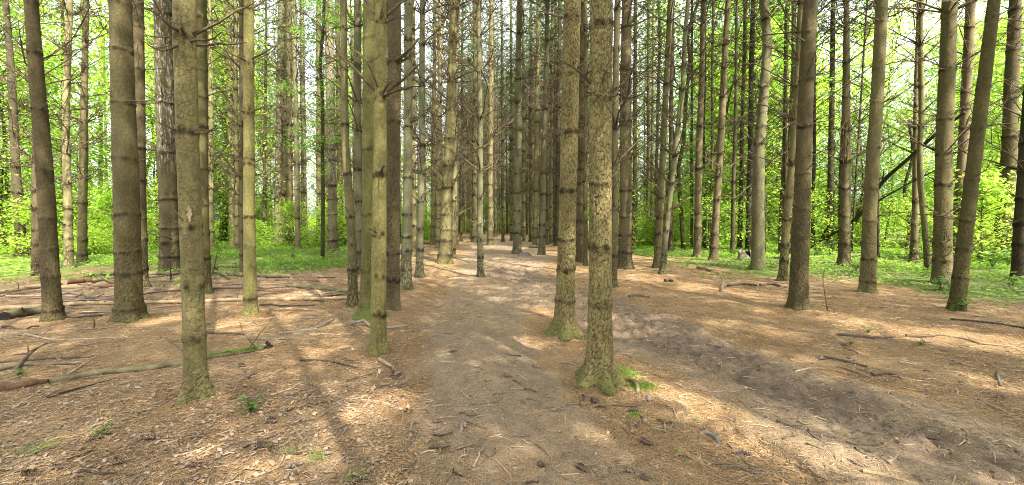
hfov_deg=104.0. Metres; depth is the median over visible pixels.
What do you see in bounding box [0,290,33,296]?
fallen log
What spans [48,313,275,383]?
fallen log
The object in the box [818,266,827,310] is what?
bare sapling
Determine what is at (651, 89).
pine tree
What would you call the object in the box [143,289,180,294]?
fallen log
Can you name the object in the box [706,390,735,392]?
fallen twig
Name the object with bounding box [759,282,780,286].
fallen stick
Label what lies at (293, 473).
pine cone
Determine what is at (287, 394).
fallen twig
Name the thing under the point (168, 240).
pine tree
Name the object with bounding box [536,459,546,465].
pine cone
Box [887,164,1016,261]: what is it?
shrub
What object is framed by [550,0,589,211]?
pine tree
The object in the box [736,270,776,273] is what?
moss patch
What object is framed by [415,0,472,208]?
pine tree
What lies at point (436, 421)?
pine cone
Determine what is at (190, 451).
fallen twig
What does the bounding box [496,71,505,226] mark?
pine tree
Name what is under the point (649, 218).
shrub
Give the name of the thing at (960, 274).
pine tree
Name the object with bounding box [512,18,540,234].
pine tree
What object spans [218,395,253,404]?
fallen twig
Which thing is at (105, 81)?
broadleaf tree
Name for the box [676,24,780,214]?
broadleaf tree
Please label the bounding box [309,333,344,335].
fallen stick
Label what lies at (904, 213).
shrub
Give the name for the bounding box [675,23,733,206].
broadleaf tree
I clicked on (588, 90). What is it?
pine tree
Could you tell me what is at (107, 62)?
broadleaf tree
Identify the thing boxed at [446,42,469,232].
pine tree
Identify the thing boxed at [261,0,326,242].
pine tree
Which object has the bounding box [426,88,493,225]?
broadleaf tree
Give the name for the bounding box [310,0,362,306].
pine tree
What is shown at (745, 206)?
shrub
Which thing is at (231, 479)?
fallen twig
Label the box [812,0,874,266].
pine tree
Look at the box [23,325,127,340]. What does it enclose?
fallen stick
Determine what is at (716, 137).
broadleaf tree
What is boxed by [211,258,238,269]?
fallen log
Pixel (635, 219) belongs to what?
shrub
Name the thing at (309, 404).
pine cone
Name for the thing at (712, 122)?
pine tree
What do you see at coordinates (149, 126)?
broadleaf tree
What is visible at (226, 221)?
shrub
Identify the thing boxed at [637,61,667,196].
pine tree
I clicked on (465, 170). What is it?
pine tree
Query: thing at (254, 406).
leafy plant
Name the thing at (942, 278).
leafy plant
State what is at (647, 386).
moss patch
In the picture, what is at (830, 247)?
leafy plant
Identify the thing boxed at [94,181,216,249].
shrub
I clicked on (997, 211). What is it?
shrub
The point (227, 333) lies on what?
fallen branch
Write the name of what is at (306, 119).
pine tree
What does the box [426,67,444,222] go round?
pine tree
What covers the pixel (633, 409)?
pine cone
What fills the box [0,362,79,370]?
fallen stick
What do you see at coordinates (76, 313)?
fallen branch
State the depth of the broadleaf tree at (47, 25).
23.69 m
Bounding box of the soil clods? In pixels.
[450,264,1022,484]
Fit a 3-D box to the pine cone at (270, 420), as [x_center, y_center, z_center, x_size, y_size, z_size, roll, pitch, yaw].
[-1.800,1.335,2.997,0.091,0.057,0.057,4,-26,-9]
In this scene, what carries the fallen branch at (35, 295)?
on the ground at (676, 275)
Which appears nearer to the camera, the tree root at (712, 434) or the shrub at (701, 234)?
the tree root at (712, 434)
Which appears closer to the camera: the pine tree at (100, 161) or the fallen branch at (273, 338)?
the fallen branch at (273, 338)
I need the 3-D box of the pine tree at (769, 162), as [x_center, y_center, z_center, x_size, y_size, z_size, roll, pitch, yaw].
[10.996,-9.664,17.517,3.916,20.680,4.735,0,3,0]
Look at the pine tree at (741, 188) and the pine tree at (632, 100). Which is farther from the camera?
the pine tree at (632, 100)
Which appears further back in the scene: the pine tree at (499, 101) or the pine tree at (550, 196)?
the pine tree at (499, 101)
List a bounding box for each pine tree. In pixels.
[0,0,80,256]
[0,0,108,275]
[0,0,110,267]
[0,3,29,240]
[5,0,66,321]
[5,0,109,245]
[19,0,152,262]
[44,0,110,209]
[54,0,106,204]
[79,26,111,206]
[86,0,225,270]
[90,0,169,286]
[93,0,164,322]
[98,1,158,241]
[134,0,255,404]
[146,0,318,271]
[153,0,241,293]
[207,0,268,250]
[207,0,283,249]
[208,0,262,244]
[213,12,255,240]
[219,0,284,315]
[223,0,299,243]
[254,0,319,243]
[254,0,319,243]
[254,0,321,248]
[254,31,275,206]
[255,0,323,244]
[258,1,298,190]
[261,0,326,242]
[263,0,362,258]
[271,0,340,241]
[283,0,430,274]
[291,0,353,251]
[293,47,314,200]
[298,1,336,213]
[306,36,325,216]
[307,0,362,213]
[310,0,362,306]
[316,0,362,210]
[335,0,401,188]
[335,0,425,356]
[352,0,387,322]
[361,0,420,310]
[400,0,430,289]
[400,0,431,242]
[400,0,467,244]
[400,0,468,256]
[400,0,490,277]
[400,4,428,191]
[400,107,402,204]
[401,0,533,276]
[401,19,428,195]
[402,0,504,257]
[402,52,429,183]
[412,0,489,264]
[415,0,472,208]
[415,0,482,248]
[415,34,445,231]
[416,0,471,185]
[416,9,446,194]
[416,27,445,196]
[416,49,444,223]
[416,58,437,199]
[418,73,430,218]
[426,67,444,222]
[427,0,484,233]
[428,6,483,243]
[436,0,488,240]
[444,44,468,234]
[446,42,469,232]
[458,1,497,238]
[458,51,471,232]
[459,0,507,242]
[459,0,523,245]
[459,5,500,201]
[459,52,471,231]
[459,79,487,231]
[460,16,488,191]
[463,23,487,201]
[463,38,488,199]
[463,46,487,215]
[465,1,508,213]
[470,0,529,241]
[472,36,515,213]
[477,8,512,217]
[482,0,514,236]
[482,15,515,235]
[483,28,508,215]
[483,57,487,231]
[483,104,498,230]
[485,0,529,240]
[493,53,514,233]
[495,0,549,253]
[496,0,543,241]
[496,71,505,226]
[498,0,563,245]
[498,29,521,234]
[500,43,528,205]
[500,81,509,218]
[501,0,562,254]
[503,0,541,236]
[504,0,561,241]
[511,5,563,244]
[512,12,543,234]
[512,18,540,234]
[515,0,556,238]
[515,1,563,243]
[521,1,549,193]
[524,0,642,262]
[525,27,549,205]
[526,1,562,242]
[526,18,552,210]
[528,0,589,245]
[535,0,589,341]
[535,0,642,265]
[541,7,588,189]
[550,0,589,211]
[551,1,589,176]
[557,0,626,396]
[558,0,711,269]
[579,0,677,287]
[587,0,657,245]
[587,3,613,190]
[587,10,589,212]
[587,49,589,234]
[612,0,668,245]
[618,31,656,184]
[619,0,676,241]
[619,0,727,274]
[619,13,655,212]
[631,0,662,231]
[631,0,683,237]
[631,0,693,244]
[631,2,676,210]
[632,49,655,232]
[633,0,706,267]
[635,0,756,257]
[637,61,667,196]
[638,0,725,250]
[656,0,724,246]
[656,0,761,249]
[674,0,748,246]
[688,0,773,259]
[698,0,831,270]
[705,0,788,248]
[707,0,788,252]
[710,0,779,249]
[715,0,926,280]
[727,0,796,251]
[730,2,861,253]
[747,0,855,221]
[765,0,839,250]
[773,0,861,249]
[778,0,832,310]
[779,0,890,250]
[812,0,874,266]
[816,0,890,250]
[816,0,932,256]
[819,0,934,250]
[834,0,1000,262]
[838,0,1023,284]
[851,0,921,293]
[868,0,975,270]
[901,0,1023,258]
[915,12,1023,280]
[928,0,1023,311]
[963,0,1023,257]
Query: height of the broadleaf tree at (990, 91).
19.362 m
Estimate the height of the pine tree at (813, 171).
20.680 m
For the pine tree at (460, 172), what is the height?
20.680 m
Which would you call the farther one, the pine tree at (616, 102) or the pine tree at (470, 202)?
the pine tree at (470, 202)
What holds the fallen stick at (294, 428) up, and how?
on the ground at (676, 275)
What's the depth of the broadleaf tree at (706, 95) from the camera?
28.30 m
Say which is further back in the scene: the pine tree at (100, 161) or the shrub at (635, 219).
the pine tree at (100, 161)
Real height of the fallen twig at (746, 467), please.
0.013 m
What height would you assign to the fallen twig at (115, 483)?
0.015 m
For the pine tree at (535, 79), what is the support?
on the ground at (676, 275)
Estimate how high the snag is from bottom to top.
0.292 m
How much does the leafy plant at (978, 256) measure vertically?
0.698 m
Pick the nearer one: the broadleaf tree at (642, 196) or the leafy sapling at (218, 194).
the leafy sapling at (218, 194)
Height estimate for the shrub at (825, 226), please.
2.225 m
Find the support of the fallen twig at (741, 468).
on the ground at (676, 275)
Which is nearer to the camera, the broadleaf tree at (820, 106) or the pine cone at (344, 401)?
the pine cone at (344, 401)
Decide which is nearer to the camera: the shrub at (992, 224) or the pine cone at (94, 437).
the pine cone at (94, 437)
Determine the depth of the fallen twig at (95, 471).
2.37 m
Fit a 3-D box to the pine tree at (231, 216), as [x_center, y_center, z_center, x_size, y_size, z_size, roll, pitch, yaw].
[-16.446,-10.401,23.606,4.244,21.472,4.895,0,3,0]
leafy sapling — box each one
[146,109,154,237]
[215,114,223,237]
[658,128,693,226]
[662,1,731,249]
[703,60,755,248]
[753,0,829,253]
[816,1,851,155]
[881,120,912,248]
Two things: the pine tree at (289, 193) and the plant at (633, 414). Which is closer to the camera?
the plant at (633, 414)
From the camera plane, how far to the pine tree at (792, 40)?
18.07 m
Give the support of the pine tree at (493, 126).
on the ground at (676, 275)
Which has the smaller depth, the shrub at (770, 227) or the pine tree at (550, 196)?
the pine tree at (550, 196)
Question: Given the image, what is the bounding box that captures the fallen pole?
[0,282,346,310]
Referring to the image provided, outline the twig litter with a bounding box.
[0,256,1023,484]
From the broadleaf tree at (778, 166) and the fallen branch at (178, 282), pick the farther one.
the broadleaf tree at (778, 166)
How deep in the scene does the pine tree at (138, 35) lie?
8.55 m
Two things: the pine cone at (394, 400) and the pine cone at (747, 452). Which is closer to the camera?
the pine cone at (747, 452)
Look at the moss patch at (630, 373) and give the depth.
3.98 m
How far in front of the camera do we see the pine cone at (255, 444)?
2.66 m
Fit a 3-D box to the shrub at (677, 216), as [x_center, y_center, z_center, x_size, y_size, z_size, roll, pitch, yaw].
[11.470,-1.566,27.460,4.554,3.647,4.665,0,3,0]
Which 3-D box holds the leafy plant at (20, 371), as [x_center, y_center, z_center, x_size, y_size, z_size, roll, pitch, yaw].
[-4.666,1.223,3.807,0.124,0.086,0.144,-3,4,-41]
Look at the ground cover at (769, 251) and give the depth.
13.86 m
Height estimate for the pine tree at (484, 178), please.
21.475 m
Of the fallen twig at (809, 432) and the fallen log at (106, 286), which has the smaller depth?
the fallen twig at (809, 432)
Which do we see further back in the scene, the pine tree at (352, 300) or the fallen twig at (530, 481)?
the pine tree at (352, 300)
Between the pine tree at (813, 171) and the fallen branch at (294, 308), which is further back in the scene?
the pine tree at (813, 171)
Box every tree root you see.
[625,378,639,393]
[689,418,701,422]
[697,430,720,444]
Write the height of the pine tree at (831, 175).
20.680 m
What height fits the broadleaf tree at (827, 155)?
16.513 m
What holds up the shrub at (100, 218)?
on the ground at (676, 275)
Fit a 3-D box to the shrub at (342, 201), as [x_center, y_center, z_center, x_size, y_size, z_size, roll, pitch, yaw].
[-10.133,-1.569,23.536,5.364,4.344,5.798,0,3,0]
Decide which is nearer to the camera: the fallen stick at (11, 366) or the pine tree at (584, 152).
the fallen stick at (11, 366)
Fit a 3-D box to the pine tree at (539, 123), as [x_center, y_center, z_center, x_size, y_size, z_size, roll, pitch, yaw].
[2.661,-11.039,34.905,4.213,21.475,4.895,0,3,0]
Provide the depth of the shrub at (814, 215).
17.21 m
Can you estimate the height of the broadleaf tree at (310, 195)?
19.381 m
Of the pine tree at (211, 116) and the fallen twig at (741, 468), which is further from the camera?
the pine tree at (211, 116)
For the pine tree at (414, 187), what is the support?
on the ground at (676, 275)
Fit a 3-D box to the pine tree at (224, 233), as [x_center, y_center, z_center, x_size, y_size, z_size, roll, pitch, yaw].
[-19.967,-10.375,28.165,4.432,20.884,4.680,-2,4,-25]
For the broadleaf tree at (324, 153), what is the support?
on the ground at (676, 275)
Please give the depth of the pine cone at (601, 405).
3.33 m
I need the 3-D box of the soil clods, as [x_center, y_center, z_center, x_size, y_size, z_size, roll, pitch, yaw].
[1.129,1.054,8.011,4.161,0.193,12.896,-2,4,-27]
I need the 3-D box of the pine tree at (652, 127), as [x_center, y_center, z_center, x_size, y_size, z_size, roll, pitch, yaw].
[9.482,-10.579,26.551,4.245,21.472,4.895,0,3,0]
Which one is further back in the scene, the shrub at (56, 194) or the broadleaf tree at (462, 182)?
the broadleaf tree at (462, 182)
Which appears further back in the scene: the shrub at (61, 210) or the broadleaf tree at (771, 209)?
the broadleaf tree at (771, 209)
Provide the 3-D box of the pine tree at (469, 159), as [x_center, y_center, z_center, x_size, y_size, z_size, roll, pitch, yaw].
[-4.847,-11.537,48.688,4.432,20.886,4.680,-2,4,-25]
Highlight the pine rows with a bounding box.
[293,90,645,229]
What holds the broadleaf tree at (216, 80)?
on the ground at (676, 275)
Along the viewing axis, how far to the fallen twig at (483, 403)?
3.42 m
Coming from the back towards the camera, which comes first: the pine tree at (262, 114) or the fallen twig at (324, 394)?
the pine tree at (262, 114)
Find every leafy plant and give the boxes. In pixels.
[12,366,29,375]
[90,420,115,435]
[238,395,271,412]
[823,241,837,254]
[843,338,856,344]
[848,258,859,271]
[862,325,873,331]
[929,276,950,289]
[939,277,976,288]
[941,296,973,309]
[973,245,996,262]
[974,249,1009,266]
[990,250,1010,265]
[1003,271,1023,285]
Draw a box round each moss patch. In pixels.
[617,364,646,378]
[624,378,660,393]
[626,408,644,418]
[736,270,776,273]
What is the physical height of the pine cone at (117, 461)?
0.044 m
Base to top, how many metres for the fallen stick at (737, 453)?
0.015 m
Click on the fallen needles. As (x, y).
(731, 476)
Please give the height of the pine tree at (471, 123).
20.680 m
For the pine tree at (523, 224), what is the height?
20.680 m
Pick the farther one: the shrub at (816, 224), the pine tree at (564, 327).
the shrub at (816, 224)
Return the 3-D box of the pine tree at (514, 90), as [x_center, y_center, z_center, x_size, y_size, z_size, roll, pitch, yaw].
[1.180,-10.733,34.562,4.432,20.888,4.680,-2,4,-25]
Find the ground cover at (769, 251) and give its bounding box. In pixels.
[0,237,1023,305]
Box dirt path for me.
[409,237,1023,484]
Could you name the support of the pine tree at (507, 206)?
on the ground at (676, 275)
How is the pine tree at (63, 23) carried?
on the ground at (676, 275)
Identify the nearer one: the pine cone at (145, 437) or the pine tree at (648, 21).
the pine cone at (145, 437)
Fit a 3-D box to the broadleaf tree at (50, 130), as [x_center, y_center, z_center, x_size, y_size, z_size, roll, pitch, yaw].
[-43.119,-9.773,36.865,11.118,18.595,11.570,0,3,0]
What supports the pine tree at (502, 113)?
on the ground at (676, 275)
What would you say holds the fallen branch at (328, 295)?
on the ground at (676, 275)
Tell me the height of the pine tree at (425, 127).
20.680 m
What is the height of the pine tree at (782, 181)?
21.472 m
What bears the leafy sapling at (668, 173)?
on the ground at (676, 275)
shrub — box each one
[0,195,76,257]
[0,207,28,245]
[2,226,62,248]
[5,208,61,247]
[10,182,77,228]
[12,192,104,241]
[57,185,158,249]
[57,202,101,239]
[58,210,111,246]
[58,221,112,255]
[59,179,157,245]
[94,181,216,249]
[110,203,158,242]
[148,195,229,249]
[214,191,271,234]
[215,207,228,239]
[217,218,285,246]
[255,207,273,237]
[256,197,320,247]
[288,179,354,245]
[294,198,344,242]
[306,210,346,246]
[400,200,430,238]
[400,216,435,242]
[463,197,505,233]
[499,207,513,230]
[587,183,654,244]
[637,175,707,244]
[637,220,688,244]
[638,216,686,239]
[649,161,770,248]
[662,195,693,239]
[675,197,709,238]
[684,206,728,239]
[685,225,723,244]
[688,199,769,242]
[708,201,744,241]
[713,187,772,235]
[720,187,771,237]
[736,181,884,253]
[742,209,777,237]
[769,201,825,238]
[773,201,826,237]
[810,218,860,244]
[850,225,888,244]
[851,187,933,255]
[882,174,933,240]
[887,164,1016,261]
[890,183,991,240]
[901,192,1014,262]
[919,211,994,250]
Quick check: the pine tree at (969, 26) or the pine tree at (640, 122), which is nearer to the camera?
the pine tree at (969, 26)
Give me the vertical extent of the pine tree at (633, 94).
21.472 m
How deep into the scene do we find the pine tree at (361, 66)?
24.25 m
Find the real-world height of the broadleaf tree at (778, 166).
13.952 m
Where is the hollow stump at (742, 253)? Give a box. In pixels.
[737,249,750,260]
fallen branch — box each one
[1,325,39,329]
[5,290,28,294]
[5,295,75,296]
[22,285,101,290]
[29,297,79,299]
[33,312,97,315]
[62,289,144,296]
[63,298,113,301]
[63,315,102,318]
[66,306,103,308]
[82,305,180,312]
[83,311,111,315]
[91,279,113,283]
[153,281,242,283]
[206,324,241,329]
[206,331,266,334]
[213,287,286,291]
[221,283,292,285]
[240,286,285,288]
[251,338,301,339]
[258,291,292,295]
[259,303,314,306]
[274,307,319,310]
[302,317,320,318]
[302,331,363,340]
[303,287,358,294]
[308,293,346,296]
[349,319,409,328]
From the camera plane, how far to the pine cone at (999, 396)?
3.39 m
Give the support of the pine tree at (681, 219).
on the ground at (676, 275)
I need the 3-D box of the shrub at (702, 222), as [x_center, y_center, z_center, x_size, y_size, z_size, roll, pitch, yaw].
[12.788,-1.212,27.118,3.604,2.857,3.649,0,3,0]
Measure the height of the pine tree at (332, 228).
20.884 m
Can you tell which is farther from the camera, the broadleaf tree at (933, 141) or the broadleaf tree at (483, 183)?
the broadleaf tree at (483, 183)
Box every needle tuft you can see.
[8,439,48,455]
[24,433,65,456]
[280,440,304,454]
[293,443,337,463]
[338,463,376,482]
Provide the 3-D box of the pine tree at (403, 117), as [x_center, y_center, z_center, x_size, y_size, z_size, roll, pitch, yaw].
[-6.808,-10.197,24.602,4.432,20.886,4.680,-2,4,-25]
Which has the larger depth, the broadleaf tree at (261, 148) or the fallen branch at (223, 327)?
the broadleaf tree at (261, 148)
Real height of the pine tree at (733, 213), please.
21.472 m
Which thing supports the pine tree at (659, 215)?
on the ground at (676, 275)
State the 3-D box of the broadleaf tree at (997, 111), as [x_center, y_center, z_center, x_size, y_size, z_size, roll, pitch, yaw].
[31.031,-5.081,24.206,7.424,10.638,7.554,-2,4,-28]
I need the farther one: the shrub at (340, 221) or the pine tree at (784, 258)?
the shrub at (340, 221)
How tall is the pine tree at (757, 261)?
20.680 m
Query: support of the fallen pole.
on the ground at (676, 275)
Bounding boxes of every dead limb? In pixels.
[15,342,58,368]
[211,247,219,274]
[214,272,230,279]
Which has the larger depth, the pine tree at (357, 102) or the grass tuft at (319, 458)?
the pine tree at (357, 102)
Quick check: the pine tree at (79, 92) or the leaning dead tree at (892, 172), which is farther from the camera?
the pine tree at (79, 92)
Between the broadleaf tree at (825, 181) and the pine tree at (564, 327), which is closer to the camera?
the pine tree at (564, 327)
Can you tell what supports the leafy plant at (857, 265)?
on the ground at (676, 275)
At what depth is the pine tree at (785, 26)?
17.31 m
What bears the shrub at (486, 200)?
on the ground at (676, 275)
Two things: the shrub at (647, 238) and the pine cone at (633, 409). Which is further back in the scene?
the shrub at (647, 238)
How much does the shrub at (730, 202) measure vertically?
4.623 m
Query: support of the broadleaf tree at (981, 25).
on the ground at (676, 275)
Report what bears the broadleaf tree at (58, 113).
on the ground at (676, 275)
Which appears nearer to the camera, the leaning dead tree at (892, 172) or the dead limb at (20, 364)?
the dead limb at (20, 364)
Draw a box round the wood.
[10,143,992,230]
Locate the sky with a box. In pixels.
[0,0,1023,220]
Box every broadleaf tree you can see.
[0,0,108,202]
[0,0,111,253]
[0,0,157,243]
[0,47,109,206]
[0,49,103,211]
[0,65,91,249]
[1,37,110,198]
[13,138,96,223]
[22,0,155,219]
[26,110,111,214]
[49,1,222,221]
[56,0,273,205]
[91,0,302,226]
[94,5,269,206]
[102,1,312,209]
[148,145,232,238]
[149,64,268,237]
[153,53,271,216]
[208,36,327,224]
[219,69,275,211]
[257,86,315,223]
[299,0,430,210]
[299,105,352,217]
[306,46,352,207]
[312,89,402,210]
[400,159,426,214]
[416,133,430,218]
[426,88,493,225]
[426,116,486,218]
[463,129,500,219]
[466,116,508,215]
[483,111,507,224]
[484,69,527,209]
[500,120,552,226]
[587,0,739,216]
[618,124,659,231]
[637,169,664,228]
[639,121,689,204]
[640,0,782,221]
[640,0,913,207]
[665,57,725,210]
[667,1,825,228]
[667,68,714,200]
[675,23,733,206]
[676,20,824,221]
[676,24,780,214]
[681,48,771,220]
[709,34,862,236]
[737,22,893,226]
[766,3,827,233]
[766,167,780,236]
[770,65,902,235]
[776,76,864,220]
[811,75,936,240]
[811,139,838,224]
[815,5,955,231]
[821,0,1001,240]
[821,136,909,235]
[851,18,1022,237]
[851,105,932,235]
[856,127,932,237]
[884,7,1021,209]
[889,0,1023,205]
[891,82,985,230]
[904,0,1023,218]
[909,108,993,217]
[927,4,1023,175]
[927,49,1021,213]
[927,110,1019,241]
[928,0,1023,184]
[930,82,1021,215]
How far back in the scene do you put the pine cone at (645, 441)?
2.77 m
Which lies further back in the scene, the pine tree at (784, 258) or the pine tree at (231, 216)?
the pine tree at (231, 216)
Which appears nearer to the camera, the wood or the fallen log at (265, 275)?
the fallen log at (265, 275)
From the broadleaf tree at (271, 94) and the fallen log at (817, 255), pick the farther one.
the broadleaf tree at (271, 94)
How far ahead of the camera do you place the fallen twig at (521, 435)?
2.91 m
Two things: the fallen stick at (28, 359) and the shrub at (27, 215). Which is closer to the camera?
the fallen stick at (28, 359)
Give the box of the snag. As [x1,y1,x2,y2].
[719,279,723,291]
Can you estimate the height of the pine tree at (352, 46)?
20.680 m
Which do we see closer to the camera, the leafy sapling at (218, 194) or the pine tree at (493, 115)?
the leafy sapling at (218, 194)
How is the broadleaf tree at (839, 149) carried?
on the ground at (676, 275)
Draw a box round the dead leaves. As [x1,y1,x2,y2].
[0,263,1018,484]
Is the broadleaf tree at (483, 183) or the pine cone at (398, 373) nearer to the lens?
the pine cone at (398, 373)
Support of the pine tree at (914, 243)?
on the ground at (676, 275)
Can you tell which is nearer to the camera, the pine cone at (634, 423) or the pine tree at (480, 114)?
the pine cone at (634, 423)
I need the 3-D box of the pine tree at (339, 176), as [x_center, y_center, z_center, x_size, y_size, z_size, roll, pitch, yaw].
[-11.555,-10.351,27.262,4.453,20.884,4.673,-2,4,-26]
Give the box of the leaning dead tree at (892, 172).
[810,111,965,246]
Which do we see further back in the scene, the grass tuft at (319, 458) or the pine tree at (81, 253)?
the pine tree at (81, 253)
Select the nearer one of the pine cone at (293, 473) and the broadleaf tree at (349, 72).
the pine cone at (293, 473)
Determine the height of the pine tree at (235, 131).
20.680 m
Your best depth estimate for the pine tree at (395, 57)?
6.32 m
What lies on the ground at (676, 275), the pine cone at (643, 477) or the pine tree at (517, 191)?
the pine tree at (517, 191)
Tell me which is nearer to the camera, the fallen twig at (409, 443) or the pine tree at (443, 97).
the fallen twig at (409, 443)
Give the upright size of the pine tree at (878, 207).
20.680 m
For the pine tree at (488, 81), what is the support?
on the ground at (676, 275)
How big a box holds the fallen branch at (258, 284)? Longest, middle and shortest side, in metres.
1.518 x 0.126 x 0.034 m
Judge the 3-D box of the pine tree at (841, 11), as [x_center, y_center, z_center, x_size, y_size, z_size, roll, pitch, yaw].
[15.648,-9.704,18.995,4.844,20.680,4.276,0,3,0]
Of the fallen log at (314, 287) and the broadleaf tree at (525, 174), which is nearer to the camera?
the fallen log at (314, 287)
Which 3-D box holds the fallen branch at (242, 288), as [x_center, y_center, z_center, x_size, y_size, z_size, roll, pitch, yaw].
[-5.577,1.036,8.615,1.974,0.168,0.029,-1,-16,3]
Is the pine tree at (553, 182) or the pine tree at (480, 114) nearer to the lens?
the pine tree at (480, 114)
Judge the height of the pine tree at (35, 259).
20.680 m
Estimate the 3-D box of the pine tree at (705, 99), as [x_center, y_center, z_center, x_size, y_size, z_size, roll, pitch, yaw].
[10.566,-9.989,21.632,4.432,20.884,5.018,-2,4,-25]
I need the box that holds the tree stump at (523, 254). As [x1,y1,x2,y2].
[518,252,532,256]
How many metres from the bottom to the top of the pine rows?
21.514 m
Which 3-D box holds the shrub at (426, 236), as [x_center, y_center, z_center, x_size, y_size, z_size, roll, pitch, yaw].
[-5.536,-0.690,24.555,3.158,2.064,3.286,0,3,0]
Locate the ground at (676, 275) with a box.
[0,221,1023,484]
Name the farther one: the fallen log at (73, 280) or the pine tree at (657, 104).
the pine tree at (657, 104)
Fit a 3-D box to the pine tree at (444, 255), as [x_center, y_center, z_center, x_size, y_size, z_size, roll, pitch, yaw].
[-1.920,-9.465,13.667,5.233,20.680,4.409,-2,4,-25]
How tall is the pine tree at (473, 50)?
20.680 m
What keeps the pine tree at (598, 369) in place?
on the ground at (676, 275)
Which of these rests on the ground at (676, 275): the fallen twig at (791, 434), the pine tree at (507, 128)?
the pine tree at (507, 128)
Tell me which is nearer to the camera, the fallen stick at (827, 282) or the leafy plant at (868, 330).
the leafy plant at (868, 330)
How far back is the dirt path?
3.31 m
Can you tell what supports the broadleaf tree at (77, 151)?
on the ground at (676, 275)
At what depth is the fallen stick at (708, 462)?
2.53 m
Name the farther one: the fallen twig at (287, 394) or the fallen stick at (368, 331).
the fallen stick at (368, 331)
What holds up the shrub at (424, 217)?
on the ground at (676, 275)
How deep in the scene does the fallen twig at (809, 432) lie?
2.84 m
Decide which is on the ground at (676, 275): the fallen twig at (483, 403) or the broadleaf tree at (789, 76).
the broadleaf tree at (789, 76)
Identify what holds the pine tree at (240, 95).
on the ground at (676, 275)
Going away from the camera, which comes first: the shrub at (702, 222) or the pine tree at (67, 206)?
the pine tree at (67, 206)
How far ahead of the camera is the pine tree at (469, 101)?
36.43 m
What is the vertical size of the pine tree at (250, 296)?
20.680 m
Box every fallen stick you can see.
[0,332,36,334]
[0,356,92,362]
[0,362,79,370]
[11,356,95,408]
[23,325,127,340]
[46,378,115,397]
[66,326,117,328]
[280,318,334,334]
[282,449,340,454]
[292,426,303,441]
[299,359,357,367]
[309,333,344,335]
[349,326,409,344]
[361,399,399,408]
[378,357,393,367]
[495,458,511,477]
[612,403,641,405]
[628,294,649,297]
[695,457,720,476]
[696,266,712,271]
[726,442,749,467]
[727,283,757,286]
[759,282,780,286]
[794,367,824,371]
[809,272,849,287]
[823,356,867,366]
[837,333,895,338]
[838,365,871,377]
[862,468,916,483]
[870,371,901,377]
[905,334,939,337]
[911,414,933,420]
[941,328,1023,347]
[973,396,997,408]
[995,371,1001,385]
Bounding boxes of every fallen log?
[0,269,113,293]
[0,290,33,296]
[0,305,40,319]
[0,379,47,390]
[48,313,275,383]
[61,277,91,284]
[81,265,291,277]
[88,279,113,289]
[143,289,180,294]
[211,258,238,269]
[285,275,359,293]
[766,254,860,258]
[813,260,892,262]
[950,317,1023,328]
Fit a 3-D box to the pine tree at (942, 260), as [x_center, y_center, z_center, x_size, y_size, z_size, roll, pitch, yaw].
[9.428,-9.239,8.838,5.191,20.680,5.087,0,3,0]
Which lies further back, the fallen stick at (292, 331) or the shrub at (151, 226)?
the shrub at (151, 226)
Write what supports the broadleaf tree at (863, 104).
on the ground at (676, 275)
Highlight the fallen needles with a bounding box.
[0,274,1023,484]
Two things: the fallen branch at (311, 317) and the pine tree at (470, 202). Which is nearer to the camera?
the fallen branch at (311, 317)
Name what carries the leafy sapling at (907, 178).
on the ground at (676, 275)
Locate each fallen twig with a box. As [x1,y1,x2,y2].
[67,450,93,459]
[74,469,116,474]
[104,467,160,484]
[143,439,177,444]
[172,444,212,456]
[217,469,244,484]
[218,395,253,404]
[242,432,283,447]
[268,481,306,484]
[270,386,296,394]
[274,393,297,396]
[309,392,341,397]
[342,419,357,432]
[398,461,416,474]
[402,430,417,452]
[428,445,449,448]
[433,432,452,435]
[449,442,476,451]
[459,411,479,415]
[470,401,497,404]
[473,447,485,466]
[512,434,529,436]
[525,480,539,483]
[579,394,584,407]
[661,421,667,436]
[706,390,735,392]
[712,462,748,469]
[720,465,762,473]
[750,467,773,474]
[776,419,801,425]
[782,429,796,438]
[786,458,823,484]
[807,428,825,441]
[808,468,829,481]
[846,441,879,445]
[892,375,922,380]
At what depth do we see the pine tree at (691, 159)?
21.15 m
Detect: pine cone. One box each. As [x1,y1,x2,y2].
[19,468,40,476]
[46,463,74,470]
[84,432,104,440]
[105,457,131,465]
[134,431,164,440]
[187,461,208,467]
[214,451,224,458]
[237,363,246,367]
[251,441,268,447]
[252,437,268,442]
[265,417,277,423]
[268,444,279,454]
[282,406,294,411]
[283,468,301,478]
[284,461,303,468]
[305,402,313,407]
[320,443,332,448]
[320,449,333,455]
[336,398,351,403]
[349,474,372,484]
[389,398,400,402]
[394,371,402,375]
[395,381,404,385]
[430,418,442,423]
[460,422,466,432]
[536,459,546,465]
[551,407,564,411]
[575,462,588,472]
[589,397,598,402]
[593,403,607,408]
[619,467,638,473]
[626,407,643,411]
[631,420,637,426]
[637,473,651,481]
[638,436,654,445]
[732,448,757,457]
[815,356,826,360]
[991,394,1008,397]
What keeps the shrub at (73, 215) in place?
on the ground at (676, 275)
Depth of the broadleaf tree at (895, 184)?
33.18 m
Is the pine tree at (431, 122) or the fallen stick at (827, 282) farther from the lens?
the pine tree at (431, 122)
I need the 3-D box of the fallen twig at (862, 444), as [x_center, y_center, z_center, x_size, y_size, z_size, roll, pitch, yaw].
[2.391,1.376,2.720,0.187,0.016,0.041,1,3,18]
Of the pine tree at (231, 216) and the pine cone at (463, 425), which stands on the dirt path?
the pine cone at (463, 425)
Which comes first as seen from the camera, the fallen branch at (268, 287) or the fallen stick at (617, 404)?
the fallen stick at (617, 404)
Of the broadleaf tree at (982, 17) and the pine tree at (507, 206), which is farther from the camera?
the pine tree at (507, 206)

